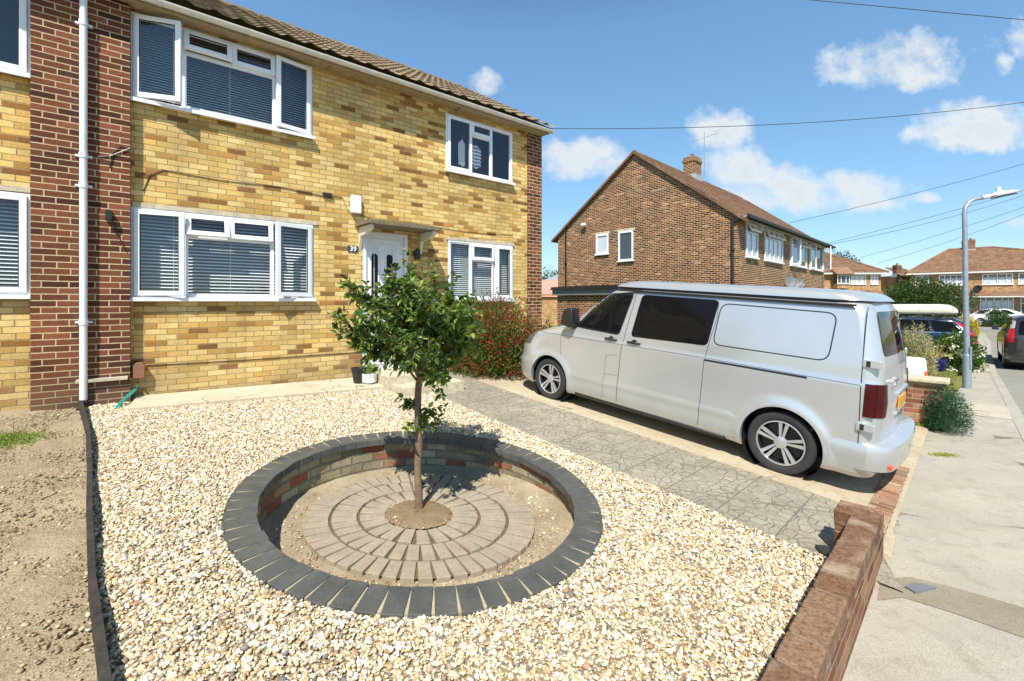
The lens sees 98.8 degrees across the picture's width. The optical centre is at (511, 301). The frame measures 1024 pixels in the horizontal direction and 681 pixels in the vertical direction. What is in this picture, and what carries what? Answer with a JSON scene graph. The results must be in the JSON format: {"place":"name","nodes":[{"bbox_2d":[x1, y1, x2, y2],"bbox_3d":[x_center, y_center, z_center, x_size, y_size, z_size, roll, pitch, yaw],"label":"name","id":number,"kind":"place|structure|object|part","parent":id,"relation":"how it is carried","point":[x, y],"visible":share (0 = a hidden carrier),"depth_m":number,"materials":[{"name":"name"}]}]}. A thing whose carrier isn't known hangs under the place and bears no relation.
{"place":"outdoors","nodes":[
{"label":"outdoors","id":0,"kind":"place"},
{"bbox_2d":[0,407,97,680],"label":"bare earth","id":1,"kind":"structure","parent":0,"point":[40,590],"depth_m":2.63,"materials":[{"name":"soil"}]},
{"bbox_2d":[0,425,72,452],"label":"soil weeds","id":2,"kind":"object","parent":1,"relation":"on","point":[11,438],"visible":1,"depth_m":4.24,"materials":[{"name":"green plant"}]},
{"bbox_2d":[128,377,384,411],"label":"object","id":3,"kind":"object","parent":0,"point":[225,395],"visible":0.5,"depth_m":6.02,"materials":[{"name":"concrete"}]},
{"bbox_2d":[351,366,366,383],"bbox_3d":[-2.434,1.166,6.974,0.240,0.240,0.240,0,0,0],"label":"dark pot","id":4,"kind":"object","parent":3,"relation":"on","point":[357,372],"visible":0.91,"depth_m":6.89,"materials":[{"name":"black plastic"}]},
{"bbox_2d":[360,362,379,383],"bbox_3d":[-2.286,1.122,6.998,0.392,0.376,0.391,0,0,0],"label":"plant pot","id":5,"kind":"object","parent":3,"relation":"on","point":[369,377],"visible":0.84,"depth_m":6.92,"materials":[{"name":"white ceramic"}]},
{"bbox_2d":[85,389,826,680],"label":"gravel","id":6,"kind":"structure","parent":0,"point":[245,441],"depth_m":2.59,"materials":[{"name":"beige gravel"}]},
{"bbox_2d":[221,431,602,618],"bbox_3d":[-0.761,1.703,3.684,2.953,0.504,2.766,0,0,0],"label":"round planter","id":7,"kind":"object","parent":6,"relation":"on","point":[350,529],"visible":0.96,"depth_m":3.54,"materials":[{"name":"grey brick"}]},
{"bbox_2d":[326,247,486,509],"bbox_3d":[-0.886,0.705,3.849,1.341,2.357,1.549,0,0,0],"label":"ornamental tree","id":8,"kind":"object","parent":7,"relation":"in","point":[421,331],"visible":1,"depth_m":3.66,"materials":[{"name":"green plant"}]},
{"bbox_2d":[272,471,567,589],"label":"planter crumbs","id":9,"kind":"object","parent":7,"relation":"on","point":[399,584],"visible":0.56,"depth_m":3.53,"materials":[{"name":"brown soil"}]},
{"bbox_2d":[224,0,1023,279],"label":"sky","id":10,"kind":"structure","parent":0,"point":[663,65],"materials":[{"name":"blue"}]},
{"bbox_2d":[434,371,903,591],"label":"garden path","id":11,"kind":"structure","parent":0,"point":[799,517],"depth_m":4.42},
{"bbox_2d":[815,545,831,556],"bbox_3d":[2.233,1.775,3.130,0.100,0.020,0.120,0,0,0],"label":"slate offcut","id":12,"kind":"object","parent":11,"relation":"on","point":[825,550],"visible":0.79,"depth_m":3.13,"materials":[{"name":"grey stone"}]},
{"bbox_2d":[452,369,928,532],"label":"driveway","id":13,"kind":"structure","parent":0,"point":[834,485],"depth_m":5.31,"materials":[{"name":"concrete"}]},
{"bbox_2d":[521,281,914,479],"bbox_3d":[2.367,0.725,6.265,2.016,1.996,5.059,0,4,-42],"label":"campervan","id":14,"kind":"object","parent":13,"relation":"on","point":[792,380],"visible":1,"depth_m":4.75,"materials":[{"name":"silver metal"}]},
{"bbox_2d":[579,295,631,332],"bbox_3d":[1.337,0.143,6.239,0.197,0.529,0.830,0,4,-42],"label":"cab window","id":15,"kind":"structure","parent":14,"relation":"in","point":[609,315],"depth_m":6.13,"materials":[{"name":"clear glass"}]},
{"bbox_2d":[632,295,718,344],"bbox_3d":[1.988,0.221,5.448,0.088,0.559,1.065,0,4,-42],"label":"side window","id":16,"kind":"structure","parent":14,"relation":"in","point":[675,319],"depth_m":5.41,"materials":[{"name":"black glass"}]},
{"bbox_2d":[878,310,904,355],"bbox_3d":[3.951,0.303,4.536,1.428,0.417,0.097,0,0,-42],"label":"rear window","id":17,"kind":"structure","parent":14,"relation":"in","point":[893,342],"depth_m":4.32,"materials":[{"name":"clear glass"}]},
{"bbox_2d":[868,466,909,538],"bbox_3d":[3.574,1.827,4.176,2.149,0.040,0.170,0,0,-44],"label":"brick threshold","id":18,"kind":"object","parent":13,"relation":"on","point":[886,495],"visible":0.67,"depth_m":4.19,"materials":[{"name":"red brick"}]},
{"bbox_2d":[542,324,1016,426],"bbox_3d":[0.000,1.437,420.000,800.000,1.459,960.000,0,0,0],"label":"ground","id":19,"kind":"structure","parent":0,"point":[958,382],"depth_m":11.41,"materials":[{"name":"grey concrete"}]},
{"bbox_2d":[0,0,29,410],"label":"neighbouring house","id":20,"kind":"structure","parent":19,"relation":"on","point":[14,204],"depth_m":5.00,"materials":[{"name":"yellow brick"}]},
{"bbox_2d":[0,0,29,78],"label":"window","id":21,"kind":"structure","parent":20,"relation":"in","point":[14,14],"depth_m":5.04,"materials":[{"name":"white plastic"}]},
{"bbox_2d":[0,191,29,298],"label":"window","id":22,"kind":"structure","parent":20,"relation":"in","point":[14,206],"depth_m":5.03,"materials":[{"name":"white plastic"}]},
{"bbox_2d":[30,0,554,410],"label":"terraced house","id":23,"kind":"structure","parent":19,"relation":"on","point":[221,191],"depth_m":6.46,"materials":[{"name":"yellow brick"}]},
{"bbox_2d":[115,385,138,408],"bbox_3d":[-4.640,1.204,5.263,0.222,0.295,0.616,0,0,-38],"label":"garden hose","id":24,"kind":"object","parent":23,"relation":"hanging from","point":[125,398],"visible":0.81,"depth_m":5.38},
{"bbox_2d":[130,11,314,139],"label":"window","id":25,"kind":"structure","parent":23,"relation":"in","point":[174,66],"depth_m":6.52,"materials":[{"name":"white plastic"}]},
{"bbox_2d":[130,206,315,300],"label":"window","id":26,"kind":"structure","parent":23,"relation":"in","point":[176,255],"depth_m":6.47,"materials":[{"name":"white plastic"}]},
{"bbox_2d":[363,231,407,368],"bbox_3d":[-2.215,0.000,7.698,0.820,2.420,0.114,0,0,-38],"label":"door","id":27,"kind":"structure","parent":23,"relation":"in","point":[380,251],"depth_m":7.66,"materials":[{"name":"white plastic"}]},
{"bbox_2d":[458,136,464,166],"bbox_3d":[-1.004,-3.012,8.811,0.167,0.642,0.046,0,0,-38],"label":"white shirt","id":28,"kind":"object","parent":23,"relation":"hanging from","point":[461,152],"visible":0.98,"depth_m":8.81,"materials":[{"name":"white fabric"}]},
{"bbox_2d":[472,141,480,168],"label":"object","id":29,"kind":"object","parent":23,"relation":"hanging from","point":[476,157],"visible":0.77,"depth_m":9.05,"materials":[{"name":"fabric"}]},
{"bbox_2d":[445,113,515,184],"bbox_3d":[-0.887,-3.000,9.244,2.120,1.540,0.990,0,0,-38],"label":"window","id":30,"kind":"structure","parent":23,"relation":"in","point":[495,144],"depth_m":9.55,"materials":[{"name":"white plastic"}]},
{"bbox_2d":[448,240,515,301],"bbox_3d":[-0.863,-0.547,9.264,2.080,1.595,0.990,0,0,-38],"label":"window","id":31,"kind":"structure","parent":23,"relation":"in","point":[481,267],"depth_m":9.16,"materials":[{"name":"white plastic"}]},
{"bbox_2d":[551,102,1023,128],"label":"overhead wire","id":32,"kind":"object","parent":23,"relation":"attached to","point":[766,124],"visible":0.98,"depth_m":10.83,"materials":[{"name":"black metal"}]},
{"bbox_2d":[542,266,557,279],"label":"background tree","id":33,"kind":"object","parent":19,"relation":"on","point":[547,276],"visible":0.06,"depth_m":74.37,"materials":[{"name":"green plant"}]},
{"bbox_2d":[542,275,557,325],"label":"building","id":34,"kind":"structure","parent":19,"relation":"on","point":[549,304],"depth_m":40.00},
{"bbox_2d":[550,285,619,326],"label":"garage","id":35,"kind":"structure","parent":19,"relation":"on","point":[584,299],"depth_m":17.49,"materials":[{"name":"beige brick"}]},
{"bbox_2d":[551,130,835,295],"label":"brown brick house","id":36,"kind":"structure","parent":19,"relation":"on","point":[637,216],"depth_m":19.30,"materials":[{"name":"brick"}]},
{"bbox_2d":[594,233,608,255],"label":"window","id":37,"kind":"structure","parent":36,"relation":"in","point":[602,240],"depth_m":20.79,"materials":[{"name":"white plastic"}]},
{"bbox_2d":[617,230,633,261],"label":"window","id":38,"kind":"structure","parent":36,"relation":"in","point":[625,238],"depth_m":19.88,"materials":[{"name":"white plastic"}]},
{"bbox_2d":[745,221,762,259],"bbox_3d":[9.571,-2.412,17.343,1.363,1.416,0.241,0,0,-43],"label":"window","id":39,"kind":"structure","parent":36,"relation":"in","point":[751,240],"depth_m":17.36,"materials":[{"name":"white plastic"}]},
{"bbox_2d":[764,227,786,264],"bbox_3d":[11.552,-2.412,19.212,2.514,1.416,0.225,0,0,-43],"label":"window","id":40,"kind":"structure","parent":36,"relation":"in","point":[770,247],"depth_m":19.08,"materials":[{"name":"white plastic"}]},
{"bbox_2d":[790,236,810,268],"bbox_3d":[14.414,-2.412,21.803,2.937,1.416,0.364,0,0,-43],"label":"window","id":41,"kind":"structure","parent":36,"relation":"in","point":[798,258],"depth_m":21.70,"materials":[{"name":"white plastic"}]},
{"bbox_2d":[809,243,830,271],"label":"window","id":42,"kind":"structure","parent":36,"relation":"in","point":[811,256],"depth_m":24.02,"materials":[{"name":"white plastic"}]},
{"bbox_2d":[789,164,1022,222],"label":"overhead wire","id":43,"kind":"object","parent":36,"relation":"attached to","point":[905,195],"visible":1,"depth_m":20.74,"materials":[{"name":"black metal"}]},
{"bbox_2d":[830,190,1023,242],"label":"overhead wire","id":44,"kind":"object","parent":36,"relation":"attached to","point":[913,221],"visible":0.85,"depth_m":25.66,"materials":[{"name":"black metal"}]},
{"bbox_2d":[834,195,1023,243],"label":"overhead wire","id":45,"kind":"object","parent":36,"relation":"attached to","point":[929,222],"visible":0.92,"depth_m":25.75,"materials":[{"name":"black metal"}]},
{"bbox_2d":[760,500,883,680],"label":"front wall","id":46,"kind":"structure","parent":19,"relation":"on","point":[818,640],"depth_m":2.23,"materials":[{"name":"brick"}]},
{"bbox_2d":[832,250,860,261],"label":"background tree","id":47,"kind":"object","parent":19,"relation":"on","point":[848,255],"visible":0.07,"depth_m":61.41,"materials":[{"name":"green plant"}]},
{"bbox_2d":[881,263,908,315],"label":"house","id":48,"kind":"structure","parent":19,"relation":"on","point":[898,271],"depth_m":50.90,"materials":[{"name":"brown brick"}]},
{"bbox_2d":[902,374,949,429],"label":"side wall","id":49,"kind":"structure","parent":19,"relation":"on","point":[918,386],"depth_m":6.70,"materials":[{"name":"red brick"}]},
{"bbox_2d":[877,274,979,318],"bbox_3d":[29.174,0.112,31.036,6.718,4.106,3.816,0,0,0],"label":"hedge tree","id":50,"kind":"object","parent":19,"relation":"on","point":[919,293],"visible":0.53,"depth_m":30.25,"materials":[{"name":"green plant"}]},
{"bbox_2d":[904,238,1023,315],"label":"house","id":51,"kind":"structure","parent":19,"relation":"on","point":[996,276],"depth_m":43.48,"materials":[{"name":"brick"}]},
{"bbox_2d":[915,275,928,285],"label":"window","id":52,"kind":"structure","parent":51,"relation":"in","point":[927,275],"depth_m":46.17,"materials":[{"name":"white plastic"}]},
{"bbox_2d":[939,275,961,285],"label":"window","id":53,"kind":"structure","parent":51,"relation":"in","point":[957,280],"depth_m":44.60,"materials":[{"name":"white plastic"}]},
{"bbox_2d":[979,297,1014,309],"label":"window","id":54,"kind":"structure","parent":51,"relation":"in","point":[985,302],"depth_m":42.35,"materials":[{"name":"white plastic"}]},
{"bbox_2d":[982,273,1013,284],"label":"window","id":55,"kind":"structure","parent":51,"relation":"in","point":[1002,280],"depth_m":42.53,"materials":[{"name":"white plastic"}]},
{"bbox_2d":[1017,273,1023,284],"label":"window","id":56,"kind":"structure","parent":51,"relation":"in","point":[1020,278],"depth_m":41.61,"materials":[{"name":"white plastic"}]},
{"bbox_2d":[1020,297,1023,313],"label":"window","id":57,"kind":"structure","parent":51,"relation":"in","point":[1021,298],"depth_m":41.33,"materials":[{"name":"white plastic"}]},
{"bbox_2d":[960,314,980,335],"bbox_3d":[27.031,1.405,26.053,1.145,1.440,1.296,0,0,0],"label":"yellow bush","id":58,"kind":"object","parent":19,"relation":"on","point":[974,324],"visible":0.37,"depth_m":25.72,"materials":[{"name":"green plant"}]},
{"bbox_2d":[979,331,1023,440],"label":"kerb","id":59,"kind":"structure","parent":19,"relation":"on","point":[1015,412],"depth_m":9.11,"materials":[{"name":"concrete"}]},
{"bbox_2d":[824,252,890,293],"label":"hipped corner house","id":60,"kind":"structure","parent":0,"point":[843,273],"depth_m":45.91,"materials":[{"name":"brown brick"}]},
{"bbox_2d":[837,275,849,283],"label":"window","id":61,"kind":"structure","parent":60,"relation":"in","point":[841,279],"depth_m":45.26,"materials":[{"name":"white plastic"}]},
{"bbox_2d":[850,275,866,284],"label":"window","id":62,"kind":"structure","parent":60,"relation":"in","point":[855,280],"depth_m":45.92,"materials":[{"name":"white plastic"}]},
{"bbox_2d":[870,275,878,284],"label":"window","id":63,"kind":"structure","parent":60,"relation":"in","point":[873,279],"depth_m":45.88,"materials":[{"name":"white plastic"}]},
{"bbox_2d":[863,207,1023,256],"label":"overhead wire","id":64,"kind":"object","parent":60,"relation":"attached to","point":[949,231],"visible":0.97,"depth_m":37.63,"materials":[{"name":"black metal"}]},
{"bbox_2d":[879,214,1023,262],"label":"overhead wire","id":65,"kind":"object","parent":60,"relation":"attached to","point":[954,239],"visible":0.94,"depth_m":37.88,"materials":[{"name":"black metal"}]},
{"bbox_2d":[819,529,895,584],"bbox_3d":[2.662,1.863,3.346,0.382,0.126,1.319,0,0,43],"label":"path apron","id":66,"kind":"object","parent":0,"point":[889,539],"visible":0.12,"depth_m":3.28,"materials":[{"name":"concrete"}]},
{"bbox_2d":[813,0,1023,19],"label":"overhead wire","id":67,"kind":"object","parent":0,"point":[920,10],"visible":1,"depth_m":10.19,"materials":[{"name":"black metal"}]},
{"bbox_2d":[842,334,1023,680],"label":"pavement","id":68,"kind":"structure","parent":0,"point":[959,524],"depth_m":3.19,"materials":[{"name":"concrete"}]},
{"bbox_2d":[915,422,936,430],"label":"wall weeds","id":69,"kind":"object","parent":68,"relation":"on","point":[920,424],"depth_m":6.63,"materials":[{"name":"green plant"}]},
{"bbox_2d":[924,451,963,457],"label":"pavement weeds","id":70,"kind":"object","parent":68,"relation":"on","point":[942,454],"visible":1,"depth_m":5.41,"materials":[{"name":"green plant"}]},
{"bbox_2d":[921,379,976,436],"bbox_3d":[6.401,1.548,6.446,0.538,0.838,0.647,0,0,0],"label":"weed bush","id":71,"kind":"object","parent":68,"relation":"on","point":[944,422],"visible":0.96,"depth_m":6.38,"materials":[{"name":"green plant"}]},
{"bbox_2d":[959,404,991,424],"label":"weed stalks","id":72,"kind":"object","parent":71,"relation":"attached to","point":[975,415],"visible":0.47,"depth_m":6.32,"materials":[{"name":"plant"}]},
{"bbox_2d":[878,577,1023,636],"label":"pavement patch","id":73,"kind":"object","parent":68,"relation":"on","point":[1004,616],"visible":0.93,"depth_m":2.67,"materials":[{"name":"concrete"}]},
{"bbox_2d":[905,582,936,593],"bbox_3d":[2.617,1.833,2.818,0.190,0.014,0.075,0,0,-17],"label":"slate piece","id":74,"kind":"object","parent":73,"relation":"on","point":[915,587],"visible":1,"depth_m":2.80,"materials":[{"name":"grey stone"}]},
{"bbox_2d":[948,400,1012,419],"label":"paving slabs","id":75,"kind":"structure","parent":68,"relation":"on","point":[998,411],"depth_m":7.79,"materials":[{"name":"grey concrete"}]},
{"bbox_2d":[962,187,1020,388],"bbox_3d":[10.849,-0.275,9.977,1.215,4.674,0.280,0,0,0],"label":"street lamp","id":76,"kind":"object","parent":68,"relation":"on","point":[967,360],"visible":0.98,"depth_m":9.94,"materials":[{"name":"metal"}]},
{"bbox_2d":[970,347,971,368],"bbox_3d":[10.343,1.262,9.892,0.040,0.500,0.017,0,0,0],"label":"access door","id":77,"kind":"structure","parent":76,"relation":"in","point":[970,347],"depth_m":9.88,"materials":[{"name":"metal"}]},
{"bbox_2d":[973,325,1023,415],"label":"road","id":78,"kind":"structure","parent":0,"point":[1012,380],"depth_m":12.63,"materials":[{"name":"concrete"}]},
{"bbox_2d":[992,315,1023,368],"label":"off road car","id":79,"kind":"object","parent":78,"relation":"on","point":[1010,344],"visible":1,"depth_m":13.56,"materials":[{"name":"grey paint"}]},
{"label":"side window","id":80,"kind":"part","parent":79,"relation":"part of","materials":[{"name":"black glass"}]},
{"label":"rear window","id":81,"kind":"part","parent":79,"relation":"part of","materials":[{"name":"black glass"}]},
{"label":"garden ground","id":82,"kind":"structure","parent":0,"visible":0},
{"bbox_2d":[78,399,111,680],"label":"edging board","id":83,"kind":"object","parent":82,"relation":"on","point":[100,649],"visible":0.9,"depth_m":2.31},
{"bbox_2d":[447,286,541,380],"bbox_3d":[-0.363,0.572,8.688,2.217,1.760,1.828,0,0,0],"label":"red bush","id":84,"kind":"object","parent":82,"relation":"on","point":[499,349],"visible":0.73,"depth_m":8.26,"materials":[{"name":"green plant"}]},
{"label":"lawn","id":85,"kind":"structure","parent":0,"visible":0},
{"bbox_2d":[542,316,554,329],"bbox_3d":[1.036,1.260,12.511,0.942,1.705,0.963,0,0,0],"label":"garden shrub","id":86,"kind":"object","parent":85,"relation":"on","point":[550,326],"visible":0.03,"depth_m":12.53,"materials":[{"name":"green plant"}]},
{"bbox_2d":[907,357,927,375],"bbox_3d":[8.001,1.518,8.672,0.384,0.856,0.330,0,0,-26],"label":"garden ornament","id":87,"kind":"object","parent":85,"relation":"on","point":[916,365],"visible":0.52,"depth_m":8.54,"materials":[{"name":"white"}]},
{"bbox_2d":[902,320,939,375],"bbox_3d":[11.000,1.211,12.036,1.104,1.658,1.102,0,0,34],"label":"variegated shrub","id":88,"kind":"object","parent":85,"relation":"on","point":[910,343],"visible":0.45,"depth_m":11.82,"materials":[{"name":"green plant"}]},
{"bbox_2d":[920,341,957,371],"bbox_3d":[12.131,1.495,12.617,0.800,0.997,0.955,0,0,0],"label":"blue pot","id":89,"kind":"object","parent":85,"relation":"on","point":[942,363],"visible":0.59,"depth_m":12.42,"materials":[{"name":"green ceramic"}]},
{"bbox_2d":[899,314,986,356],"bbox_3d":[14.574,1.263,16.734,2.136,1.619,4.810,0,0,-43],"label":"estate car","id":90,"kind":"object","parent":85,"relation":"on","point":[938,324],"visible":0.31,"depth_m":15.38,"materials":[{"name":"blue paint"}]},
{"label":"side window","id":91,"kind":"part","parent":90,"relation":"part of","materials":[{"name":"black glass"}]},
{"bbox_2d":[892,304,957,314],"bbox_3d":[14.799,0.269,16.493,0.820,0.360,2.770,0,0,-43],"label":"roof box","id":92,"kind":"object","parent":90,"relation":"on","point":[925,309],"visible":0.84,"depth_m":15.82,"materials":[{"name":"beige plastic"}]},
{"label":"side window","id":93,"kind":"part","parent":90,"relation":"part of","materials":[{"name":"black glass"}]},
{"bbox_2d":[928,368,957,407],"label":"lawn grass","id":94,"kind":"structure","parent":85,"relation":"on","point":[946,372],"depth_m":11.73,"materials":[{"name":"green plant"}]},
{"bbox_2d":[924,327,989,372],"bbox_3d":[13.020,1.387,12.897,1.377,1.353,1.509,0,0,30],"label":"rose bush","id":95,"kind":"object","parent":85,"relation":"on","point":[954,347],"visible":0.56,"depth_m":12.58,"materials":[{"name":"green plant"}]},
{"label":"far pavement","id":96,"kind":"structure","parent":0,"visible":0},
{"bbox_2d":[954,308,1023,325],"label":"white coupe","id":97,"kind":"object","parent":96,"relation":"on","point":[979,315],"visible":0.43,"depth_m":37.69,"materials":[{"name":"paint"}]},
{"bbox_2d":[982,306,1013,326],"bbox_3d":[41.525,1.256,37.713,2.646,1.844,2.489,0,0,0],"label":"round bush","id":98,"kind":"object","parent":96,"relation":"on","point":[997,321],"visible":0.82,"depth_m":37.19,"materials":[{"name":"green plant"}]}
]}

